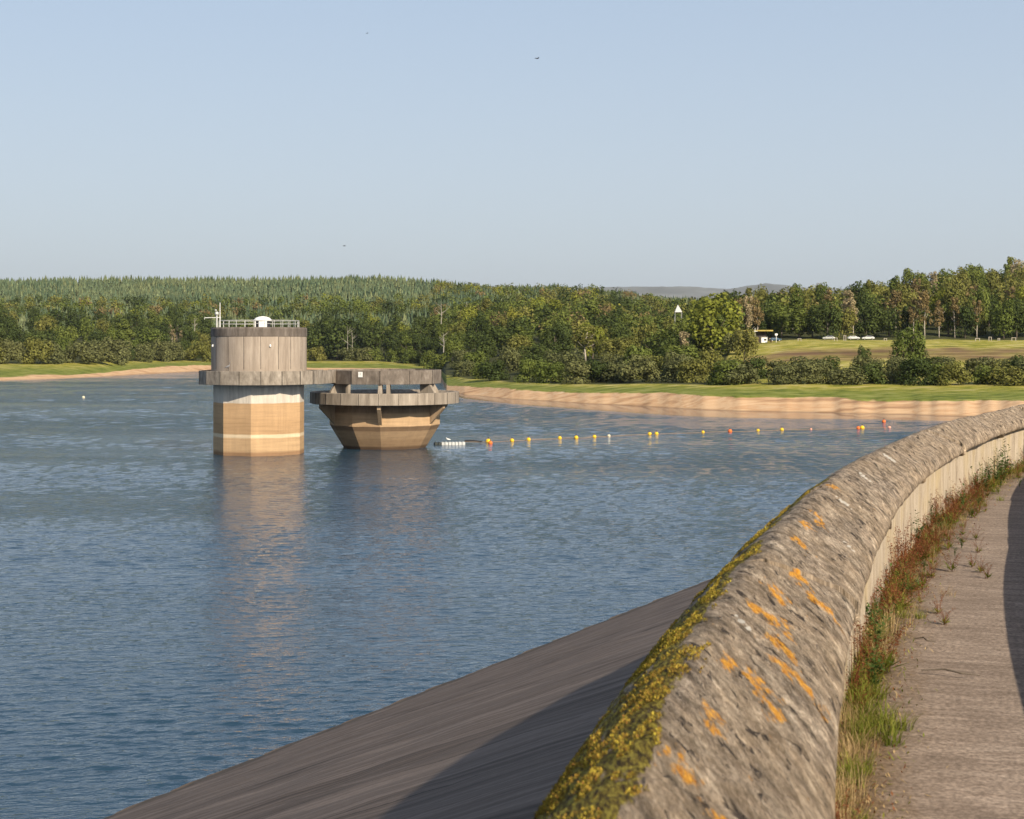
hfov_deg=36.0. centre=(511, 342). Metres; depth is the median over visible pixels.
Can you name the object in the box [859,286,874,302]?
broadleaf tree
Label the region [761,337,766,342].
white kiosk
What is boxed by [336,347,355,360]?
shoreline shrub
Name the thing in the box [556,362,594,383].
shoreline shrub
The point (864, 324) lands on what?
broadleaf tree
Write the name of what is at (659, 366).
shoreline shrub
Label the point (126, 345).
shoreline shrub
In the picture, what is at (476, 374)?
shoreline shrub
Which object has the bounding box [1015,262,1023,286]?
broadleaf tree
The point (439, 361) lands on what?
shoreline shrub
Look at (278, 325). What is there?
broadleaf tree
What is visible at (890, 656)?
dock plant
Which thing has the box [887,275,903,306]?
slender tree
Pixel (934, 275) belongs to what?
birch tree
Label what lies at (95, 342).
shoreline shrub
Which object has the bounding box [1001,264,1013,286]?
birch tree
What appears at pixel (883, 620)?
grass tuft
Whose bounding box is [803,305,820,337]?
slender tree
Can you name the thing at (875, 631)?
leafy weed
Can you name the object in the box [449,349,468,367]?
shoreline shrub
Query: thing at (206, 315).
slender tree
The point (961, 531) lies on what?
dock plant
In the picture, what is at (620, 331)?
broadleaf tree
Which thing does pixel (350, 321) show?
slender tree
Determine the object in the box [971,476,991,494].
dock plant
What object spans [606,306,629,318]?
broadleaf tree
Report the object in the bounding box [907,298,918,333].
birch tree
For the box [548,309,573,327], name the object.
broadleaf tree
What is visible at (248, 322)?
slender tree
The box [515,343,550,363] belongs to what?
broadleaf tree
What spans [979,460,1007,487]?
dock plant
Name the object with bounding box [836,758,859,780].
grass tuft
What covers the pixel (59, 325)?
broadleaf tree
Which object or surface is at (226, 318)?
broadleaf tree
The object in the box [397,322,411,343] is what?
broadleaf tree
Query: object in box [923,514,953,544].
dock plant
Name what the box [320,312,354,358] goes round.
broadleaf tree
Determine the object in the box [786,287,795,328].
birch tree
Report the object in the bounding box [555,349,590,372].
shoreline shrub
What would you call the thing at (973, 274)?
broadleaf tree
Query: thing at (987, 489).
dock plant
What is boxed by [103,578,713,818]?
dam slope
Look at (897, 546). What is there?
dock plant
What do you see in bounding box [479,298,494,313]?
slender tree
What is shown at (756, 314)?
birch tree
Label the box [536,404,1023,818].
parapet wall
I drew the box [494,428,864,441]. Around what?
boom rope
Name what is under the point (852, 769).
grass tuft
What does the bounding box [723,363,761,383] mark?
shoreline shrub
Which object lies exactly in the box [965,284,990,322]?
broadleaf tree
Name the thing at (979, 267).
broadleaf tree
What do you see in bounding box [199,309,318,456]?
draw off tower
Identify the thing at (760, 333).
visitor hut
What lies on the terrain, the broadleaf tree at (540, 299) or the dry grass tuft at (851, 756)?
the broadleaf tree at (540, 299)
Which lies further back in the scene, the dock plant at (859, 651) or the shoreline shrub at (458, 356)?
the shoreline shrub at (458, 356)
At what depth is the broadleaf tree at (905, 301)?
650.97 m
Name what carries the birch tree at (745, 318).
on the terrain
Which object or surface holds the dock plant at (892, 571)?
on the path
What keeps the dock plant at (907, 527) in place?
on the path
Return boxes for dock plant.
[835,789,869,818]
[843,675,874,715]
[845,635,889,700]
[854,614,887,668]
[854,620,912,673]
[855,637,884,688]
[864,593,886,631]
[869,587,899,618]
[872,585,900,613]
[875,557,927,613]
[878,559,922,604]
[878,575,899,610]
[884,552,907,586]
[884,565,928,608]
[887,536,919,580]
[889,541,927,595]
[891,545,918,577]
[892,544,924,571]
[894,526,920,571]
[897,516,920,565]
[898,530,925,567]
[903,527,939,562]
[904,531,935,559]
[911,517,937,550]
[911,535,937,556]
[912,582,931,601]
[915,565,933,589]
[916,523,927,542]
[917,515,941,538]
[918,534,935,557]
[919,551,942,577]
[923,512,946,532]
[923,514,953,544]
[926,523,942,543]
[926,541,939,563]
[929,534,944,553]
[930,488,955,520]
[930,498,953,527]
[931,487,960,522]
[931,591,946,613]
[932,490,963,527]
[935,530,954,549]
[937,494,957,517]
[938,493,962,518]
[938,548,960,570]
[938,606,954,624]
[947,488,960,509]
[948,492,972,519]
[949,477,982,506]
[954,479,978,508]
[957,519,968,534]
[962,493,980,512]
[963,500,983,517]
[965,551,977,566]
[967,480,982,498]
[969,539,987,551]
[970,523,983,539]
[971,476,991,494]
[973,557,989,572]
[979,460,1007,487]
[979,479,992,497]
[980,565,991,578]
[1009,460,1021,473]
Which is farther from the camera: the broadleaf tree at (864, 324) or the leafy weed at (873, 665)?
the broadleaf tree at (864, 324)
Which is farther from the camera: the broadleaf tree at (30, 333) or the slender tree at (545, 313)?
the broadleaf tree at (30, 333)
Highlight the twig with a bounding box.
[921,668,979,675]
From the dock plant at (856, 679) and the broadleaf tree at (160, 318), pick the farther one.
the broadleaf tree at (160, 318)
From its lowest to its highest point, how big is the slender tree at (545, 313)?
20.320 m
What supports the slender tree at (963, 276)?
on the terrain
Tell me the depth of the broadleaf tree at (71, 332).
876.80 m
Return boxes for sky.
[0,0,1023,288]
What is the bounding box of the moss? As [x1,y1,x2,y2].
[532,484,817,818]
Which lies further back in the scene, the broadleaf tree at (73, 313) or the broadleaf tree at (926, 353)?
the broadleaf tree at (73, 313)
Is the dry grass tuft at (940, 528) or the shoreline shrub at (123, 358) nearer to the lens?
the dry grass tuft at (940, 528)
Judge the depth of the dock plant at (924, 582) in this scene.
11.13 m
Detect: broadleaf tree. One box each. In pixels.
[0,306,9,316]
[0,317,15,334]
[0,325,11,340]
[1,315,17,327]
[2,311,18,326]
[4,323,23,346]
[20,330,46,350]
[26,305,40,331]
[32,310,51,330]
[33,316,58,333]
[33,329,58,340]
[43,321,67,334]
[47,309,66,324]
[54,325,79,343]
[64,316,86,337]
[68,307,86,321]
[78,316,96,344]
[87,328,109,343]
[92,311,109,322]
[94,318,111,333]
[106,328,128,342]
[107,315,125,329]
[124,310,144,339]
[135,321,154,337]
[136,327,164,349]
[153,313,171,329]
[153,333,170,343]
[154,319,170,337]
[166,306,184,321]
[169,313,185,340]
[180,324,200,348]
[182,326,201,340]
[185,313,204,327]
[192,330,210,353]
[197,318,213,338]
[207,324,222,338]
[218,317,235,326]
[235,317,254,326]
[270,315,284,325]
[270,320,288,326]
[285,322,296,326]
[287,316,302,326]
[307,324,327,356]
[307,333,327,358]
[312,317,323,332]
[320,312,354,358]
[320,313,334,327]
[339,314,372,358]
[346,338,367,357]
[356,322,384,358]
[363,313,379,325]
[367,319,384,329]
[381,327,400,353]
[388,329,409,356]
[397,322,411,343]
[405,324,426,349]
[410,333,430,356]
[411,316,428,334]
[420,336,439,354]
[426,316,450,332]
[434,322,448,341]
[435,326,452,343]
[440,337,464,361]
[442,329,465,350]
[444,322,467,338]
[461,304,477,325]
[461,330,488,352]
[464,310,488,334]
[473,333,497,361]
[483,323,510,355]
[485,310,497,329]
[493,302,507,313]
[500,334,531,363]
[506,306,523,322]
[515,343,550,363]
[527,295,546,328]
[541,322,570,357]
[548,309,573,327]
[556,320,574,354]
[575,322,607,358]
[595,310,621,335]
[597,336,629,362]
[602,347,629,361]
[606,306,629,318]
[608,321,633,343]
[613,336,640,351]
[617,313,637,337]
[639,313,666,345]
[641,327,676,363]
[643,321,666,357]
[651,311,673,319]
[654,335,680,368]
[659,342,702,361]
[661,316,684,331]
[667,317,690,335]
[671,332,700,352]
[683,292,743,353]
[684,320,713,352]
[720,288,737,302]
[732,327,759,361]
[753,285,768,296]
[756,290,774,305]
[760,300,781,335]
[763,293,786,322]
[767,303,793,336]
[777,287,789,294]
[809,299,843,338]
[813,282,833,320]
[834,306,858,338]
[843,280,867,307]
[854,301,882,336]
[855,290,876,333]
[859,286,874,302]
[870,281,886,298]
[875,305,900,336]
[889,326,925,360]
[891,283,923,329]
[903,339,929,358]
[909,272,927,290]
[929,290,945,329]
[938,268,953,281]
[941,274,967,299]
[950,304,980,337]
[961,264,980,286]
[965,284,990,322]
[967,264,984,284]
[981,268,1002,301]
[983,287,998,325]
[990,297,1018,338]
[1002,270,1023,300]
[1004,295,1023,337]
[1006,259,1023,287]
[1011,298,1023,335]
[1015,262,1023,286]
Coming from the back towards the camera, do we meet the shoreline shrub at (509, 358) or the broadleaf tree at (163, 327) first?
the broadleaf tree at (163, 327)
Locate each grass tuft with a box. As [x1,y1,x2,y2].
[835,769,874,812]
[835,772,874,804]
[835,778,873,818]
[835,779,878,818]
[835,788,855,808]
[835,792,873,818]
[836,747,873,780]
[836,754,886,797]
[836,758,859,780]
[836,761,873,788]
[837,735,884,767]
[838,706,876,738]
[838,719,886,758]
[838,726,860,754]
[838,737,880,760]
[838,739,867,767]
[839,701,875,728]
[839,716,874,743]
[839,751,881,775]
[840,693,877,723]
[841,704,879,728]
[841,721,871,736]
[842,683,870,711]
[842,687,869,711]
[842,699,871,721]
[842,707,878,729]
[843,725,886,750]
[844,683,894,718]
[846,675,876,693]
[846,676,892,707]
[847,667,896,695]
[847,711,878,732]
[847,807,874,818]
[849,660,887,686]
[849,732,873,749]
[852,651,882,676]
[852,705,885,728]
[855,638,891,667]
[855,714,900,739]
[858,685,882,702]
[859,634,909,662]
[860,662,888,680]
[861,624,895,647]
[862,680,896,699]
[864,697,903,723]
[865,625,898,645]
[865,706,913,734]
[866,657,896,674]
[867,603,921,636]
[869,717,915,746]
[870,609,897,630]
[875,600,921,627]
[878,704,924,731]
[887,579,911,595]
[888,570,925,587]
[888,595,916,612]
[890,605,913,617]
[897,593,924,608]
[910,606,930,618]
[931,522,952,536]
[935,586,958,595]
[939,519,957,529]
[947,502,972,514]
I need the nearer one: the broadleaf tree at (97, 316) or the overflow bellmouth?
the overflow bellmouth
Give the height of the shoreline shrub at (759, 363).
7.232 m
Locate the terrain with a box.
[0,284,1023,415]
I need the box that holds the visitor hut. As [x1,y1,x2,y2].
[744,330,772,342]
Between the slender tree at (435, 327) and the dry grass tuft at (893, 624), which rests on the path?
the dry grass tuft at (893, 624)
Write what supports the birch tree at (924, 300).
on the terrain
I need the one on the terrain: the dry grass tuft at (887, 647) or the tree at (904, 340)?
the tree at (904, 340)
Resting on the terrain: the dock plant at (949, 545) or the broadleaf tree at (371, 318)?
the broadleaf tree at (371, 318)
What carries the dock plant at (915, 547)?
on the path
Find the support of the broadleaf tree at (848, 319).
on the terrain
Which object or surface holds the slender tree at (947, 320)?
on the terrain
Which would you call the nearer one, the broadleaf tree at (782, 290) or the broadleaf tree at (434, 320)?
the broadleaf tree at (782, 290)
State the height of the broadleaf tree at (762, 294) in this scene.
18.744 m
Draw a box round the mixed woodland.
[0,268,1023,349]
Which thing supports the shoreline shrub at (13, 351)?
on the terrain
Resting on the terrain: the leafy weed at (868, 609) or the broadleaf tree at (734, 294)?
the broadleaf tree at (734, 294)
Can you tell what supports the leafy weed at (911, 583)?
on the path
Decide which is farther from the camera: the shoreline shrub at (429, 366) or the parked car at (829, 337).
the shoreline shrub at (429, 366)
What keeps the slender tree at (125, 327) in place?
on the terrain
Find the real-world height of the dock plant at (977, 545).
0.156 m
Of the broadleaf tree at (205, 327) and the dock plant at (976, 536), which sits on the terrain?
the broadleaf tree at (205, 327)
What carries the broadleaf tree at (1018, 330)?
on the terrain
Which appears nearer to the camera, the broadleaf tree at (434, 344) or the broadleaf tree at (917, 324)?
the broadleaf tree at (917, 324)
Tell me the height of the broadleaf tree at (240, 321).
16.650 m
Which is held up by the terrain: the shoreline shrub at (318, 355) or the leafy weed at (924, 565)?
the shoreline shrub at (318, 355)
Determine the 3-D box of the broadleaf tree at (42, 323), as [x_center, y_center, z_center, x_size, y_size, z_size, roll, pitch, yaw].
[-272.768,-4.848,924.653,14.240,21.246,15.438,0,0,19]
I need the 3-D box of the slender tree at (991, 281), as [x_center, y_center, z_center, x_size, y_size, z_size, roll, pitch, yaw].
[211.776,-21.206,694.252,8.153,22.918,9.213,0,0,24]
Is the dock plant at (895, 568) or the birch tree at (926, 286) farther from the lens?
the birch tree at (926, 286)
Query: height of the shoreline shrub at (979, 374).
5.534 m
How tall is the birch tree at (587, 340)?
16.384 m
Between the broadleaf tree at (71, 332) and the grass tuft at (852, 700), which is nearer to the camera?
the grass tuft at (852, 700)
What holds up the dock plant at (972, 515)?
on the path
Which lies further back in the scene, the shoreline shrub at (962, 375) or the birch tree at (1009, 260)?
the birch tree at (1009, 260)
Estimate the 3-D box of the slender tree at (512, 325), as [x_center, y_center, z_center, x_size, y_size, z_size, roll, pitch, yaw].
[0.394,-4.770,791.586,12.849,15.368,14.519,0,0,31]
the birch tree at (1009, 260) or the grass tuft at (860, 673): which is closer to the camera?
the grass tuft at (860, 673)
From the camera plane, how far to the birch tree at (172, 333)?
1069.73 m
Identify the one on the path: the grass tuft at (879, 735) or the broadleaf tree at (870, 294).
the grass tuft at (879, 735)
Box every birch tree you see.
[169,329,175,343]
[459,296,472,310]
[572,324,595,360]
[678,331,689,346]
[735,297,743,323]
[742,287,753,309]
[742,295,754,328]
[742,296,754,324]
[752,297,763,329]
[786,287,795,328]
[821,289,833,305]
[823,294,831,324]
[840,290,853,331]
[847,300,858,335]
[889,290,901,318]
[896,281,907,298]
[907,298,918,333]
[911,278,923,291]
[914,282,929,306]
[917,281,933,310]
[918,290,928,337]
[927,271,937,294]
[933,300,944,337]
[949,297,960,337]
[971,300,981,337]
[977,278,988,291]
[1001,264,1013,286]
[1007,256,1015,264]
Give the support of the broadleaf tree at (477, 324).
on the terrain
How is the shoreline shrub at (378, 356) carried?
on the terrain
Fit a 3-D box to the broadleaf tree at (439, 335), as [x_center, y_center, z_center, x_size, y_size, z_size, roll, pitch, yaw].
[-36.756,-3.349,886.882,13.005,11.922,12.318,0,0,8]
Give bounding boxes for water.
[0,371,966,818]
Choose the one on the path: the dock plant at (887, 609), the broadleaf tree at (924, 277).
the dock plant at (887, 609)
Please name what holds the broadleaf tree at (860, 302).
on the terrain
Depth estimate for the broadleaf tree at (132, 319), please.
1105.00 m
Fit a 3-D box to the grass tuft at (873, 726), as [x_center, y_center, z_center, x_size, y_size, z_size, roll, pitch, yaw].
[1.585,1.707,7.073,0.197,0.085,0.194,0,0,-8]
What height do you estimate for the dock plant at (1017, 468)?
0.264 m
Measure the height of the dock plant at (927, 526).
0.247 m
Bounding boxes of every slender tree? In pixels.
[41,314,56,327]
[115,319,136,339]
[141,310,155,327]
[200,313,210,329]
[242,318,254,326]
[299,320,313,327]
[347,318,358,332]
[381,325,396,342]
[387,312,403,330]
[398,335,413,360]
[428,320,442,338]
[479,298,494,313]
[504,317,524,340]
[510,325,535,346]
[535,303,553,329]
[536,319,552,345]
[548,299,562,313]
[582,298,601,320]
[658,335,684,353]
[710,312,730,352]
[749,309,768,333]
[784,303,811,337]
[788,292,804,334]
[790,283,801,293]
[800,291,810,332]
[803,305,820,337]
[806,284,815,303]
[865,279,875,293]
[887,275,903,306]
[900,304,913,329]
[901,268,914,292]
[939,302,958,335]
[941,285,960,330]
[955,266,971,294]
[985,269,1000,305]
[1014,286,1023,299]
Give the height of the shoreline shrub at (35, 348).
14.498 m
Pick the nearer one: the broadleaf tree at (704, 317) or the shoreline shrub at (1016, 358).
the shoreline shrub at (1016, 358)
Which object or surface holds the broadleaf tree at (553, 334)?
on the terrain
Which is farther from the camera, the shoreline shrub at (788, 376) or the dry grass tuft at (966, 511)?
the shoreline shrub at (788, 376)
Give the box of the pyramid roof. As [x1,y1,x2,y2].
[674,305,681,322]
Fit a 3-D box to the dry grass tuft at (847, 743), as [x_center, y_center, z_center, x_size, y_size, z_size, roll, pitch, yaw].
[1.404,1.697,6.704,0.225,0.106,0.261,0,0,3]
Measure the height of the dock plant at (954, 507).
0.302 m
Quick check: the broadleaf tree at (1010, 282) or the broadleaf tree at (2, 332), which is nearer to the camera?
the broadleaf tree at (1010, 282)
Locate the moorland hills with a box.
[569,283,843,299]
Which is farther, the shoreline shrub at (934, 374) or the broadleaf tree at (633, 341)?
the broadleaf tree at (633, 341)
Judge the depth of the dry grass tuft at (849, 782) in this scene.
6.14 m
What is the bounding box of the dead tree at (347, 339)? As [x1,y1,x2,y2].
[344,330,352,349]
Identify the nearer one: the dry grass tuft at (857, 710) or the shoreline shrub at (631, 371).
the dry grass tuft at (857, 710)
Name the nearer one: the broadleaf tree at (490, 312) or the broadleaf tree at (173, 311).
the broadleaf tree at (490, 312)
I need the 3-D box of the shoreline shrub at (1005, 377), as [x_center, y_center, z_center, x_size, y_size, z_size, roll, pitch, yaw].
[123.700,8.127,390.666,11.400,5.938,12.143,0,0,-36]
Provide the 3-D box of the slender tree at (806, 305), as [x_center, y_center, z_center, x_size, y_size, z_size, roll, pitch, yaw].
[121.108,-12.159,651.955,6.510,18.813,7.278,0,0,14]
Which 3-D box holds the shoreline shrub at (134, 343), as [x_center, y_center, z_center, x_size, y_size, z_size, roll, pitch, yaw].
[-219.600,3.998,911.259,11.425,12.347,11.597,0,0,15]
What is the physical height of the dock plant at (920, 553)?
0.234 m
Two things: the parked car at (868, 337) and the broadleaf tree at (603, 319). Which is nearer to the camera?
the parked car at (868, 337)
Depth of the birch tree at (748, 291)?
732.19 m
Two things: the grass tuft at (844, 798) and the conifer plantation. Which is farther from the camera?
the conifer plantation
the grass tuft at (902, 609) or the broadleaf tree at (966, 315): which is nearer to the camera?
the grass tuft at (902, 609)
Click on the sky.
(720, 144)
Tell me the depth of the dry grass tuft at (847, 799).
5.87 m
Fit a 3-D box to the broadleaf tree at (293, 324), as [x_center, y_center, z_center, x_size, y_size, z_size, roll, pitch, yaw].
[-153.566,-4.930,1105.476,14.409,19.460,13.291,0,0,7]
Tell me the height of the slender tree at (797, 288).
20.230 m
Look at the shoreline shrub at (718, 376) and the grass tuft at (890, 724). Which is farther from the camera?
the shoreline shrub at (718, 376)
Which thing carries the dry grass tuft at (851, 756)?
on the path
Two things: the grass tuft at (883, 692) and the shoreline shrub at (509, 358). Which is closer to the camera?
the grass tuft at (883, 692)
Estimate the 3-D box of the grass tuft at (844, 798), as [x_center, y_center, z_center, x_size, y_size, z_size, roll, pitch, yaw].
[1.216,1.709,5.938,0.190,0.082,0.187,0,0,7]
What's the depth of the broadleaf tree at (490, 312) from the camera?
924.97 m
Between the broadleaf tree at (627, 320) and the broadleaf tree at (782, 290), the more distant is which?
the broadleaf tree at (782, 290)
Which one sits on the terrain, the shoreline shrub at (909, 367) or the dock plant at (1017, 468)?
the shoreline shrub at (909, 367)
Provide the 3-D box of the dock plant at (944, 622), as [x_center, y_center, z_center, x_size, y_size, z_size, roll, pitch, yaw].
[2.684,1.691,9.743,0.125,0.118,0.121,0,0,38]
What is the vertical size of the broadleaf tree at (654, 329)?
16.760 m
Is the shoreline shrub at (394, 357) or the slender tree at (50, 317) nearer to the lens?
the shoreline shrub at (394, 357)
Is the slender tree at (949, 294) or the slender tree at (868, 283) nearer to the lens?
the slender tree at (949, 294)
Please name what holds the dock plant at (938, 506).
on the path
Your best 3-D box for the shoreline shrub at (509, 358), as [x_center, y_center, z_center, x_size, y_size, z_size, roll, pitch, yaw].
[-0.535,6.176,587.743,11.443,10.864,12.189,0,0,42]
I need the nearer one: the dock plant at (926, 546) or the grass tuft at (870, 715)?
the grass tuft at (870, 715)
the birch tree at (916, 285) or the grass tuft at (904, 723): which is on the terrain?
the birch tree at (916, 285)
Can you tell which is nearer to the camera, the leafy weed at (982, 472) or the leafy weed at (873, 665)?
the leafy weed at (873, 665)
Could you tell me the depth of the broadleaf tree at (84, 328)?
948.74 m
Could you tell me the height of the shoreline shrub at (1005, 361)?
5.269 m
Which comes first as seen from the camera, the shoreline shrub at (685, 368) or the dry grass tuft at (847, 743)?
the dry grass tuft at (847, 743)
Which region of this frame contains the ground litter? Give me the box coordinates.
[835,465,1023,818]
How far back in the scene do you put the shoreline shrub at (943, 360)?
426.14 m
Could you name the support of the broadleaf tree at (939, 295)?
on the terrain
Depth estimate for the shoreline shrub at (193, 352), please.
951.95 m
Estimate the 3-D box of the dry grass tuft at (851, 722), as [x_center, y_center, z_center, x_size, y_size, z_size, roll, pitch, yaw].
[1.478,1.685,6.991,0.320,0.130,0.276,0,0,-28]
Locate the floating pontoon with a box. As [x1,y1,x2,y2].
[434,441,464,444]
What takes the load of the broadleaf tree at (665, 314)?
on the terrain
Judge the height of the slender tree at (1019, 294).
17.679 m
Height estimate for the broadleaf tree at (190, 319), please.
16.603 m
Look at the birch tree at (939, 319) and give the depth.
605.38 m
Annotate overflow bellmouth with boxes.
[310,369,458,449]
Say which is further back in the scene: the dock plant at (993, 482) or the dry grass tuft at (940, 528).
the dock plant at (993, 482)
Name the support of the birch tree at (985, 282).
on the terrain
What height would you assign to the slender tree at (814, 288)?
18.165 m
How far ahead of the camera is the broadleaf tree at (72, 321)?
1061.73 m
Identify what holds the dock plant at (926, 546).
on the path
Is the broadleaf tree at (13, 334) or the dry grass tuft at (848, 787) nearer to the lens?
the dry grass tuft at (848, 787)
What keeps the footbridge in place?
attached to the draw off tower
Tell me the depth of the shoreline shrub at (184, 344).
968.43 m
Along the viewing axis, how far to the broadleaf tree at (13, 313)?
1153.60 m
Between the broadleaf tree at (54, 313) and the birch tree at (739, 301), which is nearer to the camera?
the birch tree at (739, 301)
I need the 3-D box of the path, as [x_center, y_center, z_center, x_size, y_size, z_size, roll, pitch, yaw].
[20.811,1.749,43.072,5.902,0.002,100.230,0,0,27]
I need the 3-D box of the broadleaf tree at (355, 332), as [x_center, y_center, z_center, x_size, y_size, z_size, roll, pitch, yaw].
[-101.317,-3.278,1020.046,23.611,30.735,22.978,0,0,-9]
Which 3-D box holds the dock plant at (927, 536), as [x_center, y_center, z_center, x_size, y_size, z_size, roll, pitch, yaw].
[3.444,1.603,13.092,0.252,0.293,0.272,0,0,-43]
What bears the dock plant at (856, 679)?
on the path
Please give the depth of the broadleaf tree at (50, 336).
864.93 m
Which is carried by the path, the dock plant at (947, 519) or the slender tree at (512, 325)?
the dock plant at (947, 519)
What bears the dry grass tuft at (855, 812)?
on the path
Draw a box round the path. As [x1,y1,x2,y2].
[835,468,1023,818]
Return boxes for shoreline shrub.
[0,337,6,363]
[0,337,23,363]
[20,336,53,363]
[39,340,67,363]
[54,335,72,352]
[61,340,100,362]
[79,342,118,362]
[83,339,100,348]
[98,336,130,364]
[109,339,132,359]
[126,338,139,351]
[127,343,135,360]
[133,341,154,361]
[151,338,172,361]
[163,339,185,360]
[179,338,190,358]
[182,339,210,361]
[308,345,327,360]
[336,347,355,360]
[354,347,375,360]
[362,349,384,360]
[385,348,401,361]
[400,349,423,363]
[418,349,435,365]
[423,359,436,368]
[431,352,448,369]
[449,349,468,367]
[451,360,478,376]
[459,349,488,369]
[470,361,492,378]
[477,359,510,380]
[495,344,523,371]
[512,357,543,382]
[517,351,543,374]
[530,359,572,383]
[542,349,563,373]
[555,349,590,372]
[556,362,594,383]
[583,358,611,381]
[598,351,624,372]
[601,359,632,382]
[616,353,662,381]
[619,344,653,377]
[632,354,663,379]
[658,358,706,381]
[660,350,693,378]
[675,358,710,382]
[694,346,723,377]
[706,357,746,384]
[723,332,748,354]
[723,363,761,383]
[744,355,771,379]
[763,359,797,377]
[766,363,800,384]
[783,359,826,384]
[789,356,812,375]
[811,358,834,383]
[822,355,840,376]
[823,364,867,384]
[850,354,873,370]
[850,361,887,383]
[857,344,871,368]
[863,358,887,375]
[880,355,915,383]
[885,355,913,372]
[894,357,936,385]
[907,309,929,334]
[920,356,946,372]
[922,362,953,384]
[932,356,955,368]
[933,360,972,385]
[963,356,995,373]
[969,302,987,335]
[971,364,1004,383]
[983,363,1023,385]
[995,357,1015,371]
[1005,354,1023,370]
[1010,358,1023,384]
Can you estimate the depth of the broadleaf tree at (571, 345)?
692.84 m
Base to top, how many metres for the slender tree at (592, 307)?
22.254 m
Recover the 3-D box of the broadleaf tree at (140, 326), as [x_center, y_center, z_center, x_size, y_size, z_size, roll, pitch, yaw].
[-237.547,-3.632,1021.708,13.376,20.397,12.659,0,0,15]
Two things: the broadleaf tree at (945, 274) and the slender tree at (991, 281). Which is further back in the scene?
the broadleaf tree at (945, 274)
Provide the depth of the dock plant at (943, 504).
14.96 m
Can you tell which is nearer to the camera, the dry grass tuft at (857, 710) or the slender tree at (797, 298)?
the dry grass tuft at (857, 710)
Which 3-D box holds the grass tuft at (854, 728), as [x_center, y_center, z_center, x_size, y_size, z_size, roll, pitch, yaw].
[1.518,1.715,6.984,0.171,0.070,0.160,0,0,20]
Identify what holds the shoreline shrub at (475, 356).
on the terrain
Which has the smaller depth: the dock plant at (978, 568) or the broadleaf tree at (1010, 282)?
the dock plant at (978, 568)
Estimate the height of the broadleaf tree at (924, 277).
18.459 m
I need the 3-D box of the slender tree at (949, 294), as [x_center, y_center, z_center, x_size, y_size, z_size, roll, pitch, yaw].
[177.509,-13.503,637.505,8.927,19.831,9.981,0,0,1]
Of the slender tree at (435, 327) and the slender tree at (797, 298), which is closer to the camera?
the slender tree at (797, 298)
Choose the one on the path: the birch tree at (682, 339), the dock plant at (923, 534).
the dock plant at (923, 534)
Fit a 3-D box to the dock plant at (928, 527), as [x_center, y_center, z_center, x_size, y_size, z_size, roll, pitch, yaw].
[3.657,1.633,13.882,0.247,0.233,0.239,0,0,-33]
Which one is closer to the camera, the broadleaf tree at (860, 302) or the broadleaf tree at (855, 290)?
the broadleaf tree at (860, 302)
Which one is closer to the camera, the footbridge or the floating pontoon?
the footbridge
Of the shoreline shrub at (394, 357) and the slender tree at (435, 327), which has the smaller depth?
the shoreline shrub at (394, 357)
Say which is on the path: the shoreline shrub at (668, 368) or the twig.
the twig
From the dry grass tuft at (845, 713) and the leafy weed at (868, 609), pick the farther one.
the leafy weed at (868, 609)
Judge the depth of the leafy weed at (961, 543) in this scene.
13.33 m
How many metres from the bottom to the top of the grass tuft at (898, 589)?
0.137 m
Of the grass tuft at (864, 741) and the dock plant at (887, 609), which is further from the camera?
the dock plant at (887, 609)
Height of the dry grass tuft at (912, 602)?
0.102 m
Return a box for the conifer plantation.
[0,273,693,333]
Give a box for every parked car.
[823,336,834,339]
[847,336,859,339]
[862,336,873,339]
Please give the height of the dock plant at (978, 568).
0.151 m
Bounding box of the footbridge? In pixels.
[307,369,335,383]
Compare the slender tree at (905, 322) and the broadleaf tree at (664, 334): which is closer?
the broadleaf tree at (664, 334)
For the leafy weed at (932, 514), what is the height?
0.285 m
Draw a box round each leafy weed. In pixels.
[856,630,891,689]
[860,596,896,649]
[866,587,881,626]
[870,589,883,615]
[890,561,913,598]
[902,570,921,597]
[911,510,927,547]
[917,551,927,570]
[928,501,943,525]
[931,505,949,530]
[954,531,964,547]
[957,483,970,512]
[970,466,984,489]
[979,463,993,484]
[979,464,993,485]
[990,458,1004,481]
[993,445,1005,471]
[996,438,1019,476]
[998,460,1010,478]
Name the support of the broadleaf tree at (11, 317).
on the terrain
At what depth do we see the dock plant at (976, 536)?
13.95 m
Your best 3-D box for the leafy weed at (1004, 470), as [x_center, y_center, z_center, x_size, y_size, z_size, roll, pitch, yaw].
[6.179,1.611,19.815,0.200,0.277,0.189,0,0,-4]
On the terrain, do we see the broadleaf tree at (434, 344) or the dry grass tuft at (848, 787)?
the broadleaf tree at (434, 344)
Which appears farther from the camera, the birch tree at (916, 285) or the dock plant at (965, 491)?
the birch tree at (916, 285)
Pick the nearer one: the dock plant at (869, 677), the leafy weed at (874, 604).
the dock plant at (869, 677)
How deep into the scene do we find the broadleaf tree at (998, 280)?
731.16 m
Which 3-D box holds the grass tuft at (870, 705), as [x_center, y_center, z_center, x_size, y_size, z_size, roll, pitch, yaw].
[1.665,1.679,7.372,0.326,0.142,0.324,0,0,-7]
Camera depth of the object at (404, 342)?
981.86 m
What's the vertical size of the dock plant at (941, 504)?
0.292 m
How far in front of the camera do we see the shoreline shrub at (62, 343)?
829.54 m
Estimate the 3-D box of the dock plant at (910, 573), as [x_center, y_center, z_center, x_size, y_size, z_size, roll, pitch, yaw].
[2.732,1.544,10.846,0.280,0.412,0.362,0,0,-4]
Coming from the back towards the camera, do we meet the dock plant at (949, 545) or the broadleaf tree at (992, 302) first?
the broadleaf tree at (992, 302)
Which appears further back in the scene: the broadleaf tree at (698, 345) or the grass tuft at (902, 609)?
the broadleaf tree at (698, 345)

